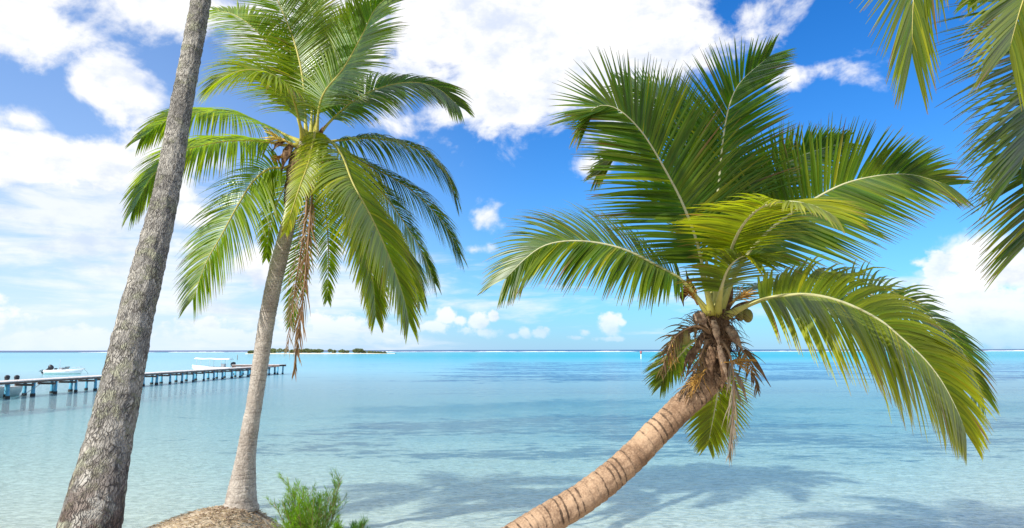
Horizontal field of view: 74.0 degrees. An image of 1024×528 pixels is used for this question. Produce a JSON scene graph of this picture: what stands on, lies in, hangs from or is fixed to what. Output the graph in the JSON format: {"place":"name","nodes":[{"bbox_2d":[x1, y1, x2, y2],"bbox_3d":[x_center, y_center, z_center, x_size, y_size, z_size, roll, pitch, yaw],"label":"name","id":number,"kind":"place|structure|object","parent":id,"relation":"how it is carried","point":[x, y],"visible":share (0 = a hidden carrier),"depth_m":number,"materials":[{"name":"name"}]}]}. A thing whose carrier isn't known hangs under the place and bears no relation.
{"place":"outdoors","nodes":[
{"label":"outdoors","id":0,"kind":"place"},
{"bbox_2d":[246,353,395,353],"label":"islet","id":1,"kind":"object","parent":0,"point":[330,353],"visible":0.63,"depth_m":541.66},
{"bbox_2d":[270,348,287,352],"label":"scrub bush","id":2,"kind":"object","parent":1,"relation":"on","point":[273,350],"visible":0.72,"depth_m":548.68,"materials":[{"name":"green plant"}]},
{"bbox_2d":[289,348,305,352],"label":"scrub bush","id":3,"kind":"object","parent":1,"relation":"on","point":[292,351],"visible":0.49,"depth_m":551.84,"materials":[{"name":"green plant"}]},
{"bbox_2d":[303,348,312,352],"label":"scrub bush","id":4,"kind":"object","parent":1,"relation":"on","point":[307,350],"visible":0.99,"depth_m":548.68,"materials":[{"name":"green plant"}]},
{"bbox_2d":[312,349,331,352],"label":"scrub bush","id":5,"kind":"object","parent":1,"relation":"on","point":[319,350],"visible":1,"depth_m":549.14,"materials":[{"name":"green plant"}]},
{"bbox_2d":[331,349,348,352],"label":"scrub bush","id":6,"kind":"object","parent":1,"relation":"on","point":[340,351],"visible":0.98,"depth_m":550.82,"materials":[{"name":"green plant"}]},
{"bbox_2d":[352,348,363,352],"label":"scrub bush","id":7,"kind":"object","parent":1,"relation":"on","point":[355,350],"visible":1,"depth_m":549.02,"materials":[{"name":"green plant"}]},
{"bbox_2d":[356,351,386,352],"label":"scrub bush","id":8,"kind":"object","parent":1,"relation":"on","point":[372,352],"visible":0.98,"depth_m":549.98,"materials":[{"name":"green plant"}]},
{"bbox_2d":[0,390,1023,527],"bbox_3d":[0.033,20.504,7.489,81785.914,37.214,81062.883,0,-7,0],"label":"water","id":9,"kind":"structure","parent":0,"point":[500,459],"depth_m":21.69,"materials":[{"name":"blue liquid"}]},
{"bbox_2d":[56,0,210,527],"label":"coconut palm","id":10,"kind":"object","parent":9,"relation":"on","point":[96,493],"visible":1,"depth_m":6.03,"materials":[{"name":"grey plant"}]},
{"bbox_2d":[144,505,282,527],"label":"leaf litter","id":11,"kind":"object","parent":9,"relation":"on","point":[226,510],"visible":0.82,"depth_m":10.55,"materials":[{"name":"brown plant"}]},
{"bbox_2d":[120,0,474,527],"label":"coconut palm","id":12,"kind":"object","parent":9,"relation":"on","point":[329,74],"visible":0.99,"depth_m":11.55,"materials":[{"name":"green plant"}]},
{"bbox_2d":[264,466,349,527],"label":"feathery shrub","id":13,"kind":"object","parent":9,"relation":"on","point":[298,516],"visible":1,"depth_m":9.61,"materials":[{"name":"green plant"}]},
{"bbox_2d":[329,515,370,527],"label":"feathery shrub","id":14,"kind":"object","parent":9,"relation":"on","point":[354,524],"visible":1,"depth_m":9.44,"materials":[{"name":"green plant"}]},
{"bbox_2d":[477,34,999,527],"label":"coconut palm","id":15,"kind":"object","parent":9,"relation":"on","point":[725,198],"visible":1,"depth_m":6.76,"materials":[{"name":"green plant"}]},
{"bbox_2d":[850,0,1023,290],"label":"coconut palm","id":16,"kind":"object","parent":9,"relation":"on","point":[1003,170],"visible":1,"depth_m":5.29,"materials":[{"name":"green plant"}]},
{"bbox_2d":[0,349,1023,391],"bbox_3d":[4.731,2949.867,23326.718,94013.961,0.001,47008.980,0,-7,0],"label":"lagoon water","id":17,"kind":"structure","parent":0,"point":[478,370],"depth_m":99.87,"materials":[{"name":"blue liquid"}]},
{"bbox_2d":[0,375,22,398],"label":"moored boat","id":18,"kind":"object","parent":17,"relation":"on","point":[15,391],"visible":0.69,"depth_m":45.70,"materials":[{"name":"white paint"}]},
{"bbox_2d":[40,365,87,373],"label":"motorboat","id":19,"kind":"object","parent":17,"relation":"on","point":[50,370],"visible":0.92,"depth_m":86.72,"materials":[{"name":"white paint"}]},
{"bbox_2d":[0,364,285,413],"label":"pier","id":20,"kind":"structure","parent":17,"relation":"in","point":[240,368],"depth_m":51.02,"materials":[{"name":"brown wood"}]},
{"bbox_2d":[192,358,235,370],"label":"canopy boat","id":21,"kind":"object","parent":17,"relation":"on","point":[195,367],"visible":0.56,"depth_m":98.34,"materials":[{"name":"white paint"}]},
{"bbox_2d":[79,350,1023,352],"bbox_3d":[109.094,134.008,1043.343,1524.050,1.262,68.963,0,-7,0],"label":"surf","id":22,"kind":"structure","parent":17,"relation":"on","point":[526,351],"depth_m":1035.85,"materials":[{"name":"liquid"}]},
{"bbox_2d":[0,0,1023,350],"label":"sky","id":23,"kind":"structure","parent":0,"point":[78,78],"materials":[{"name":"blue"}]}
]}

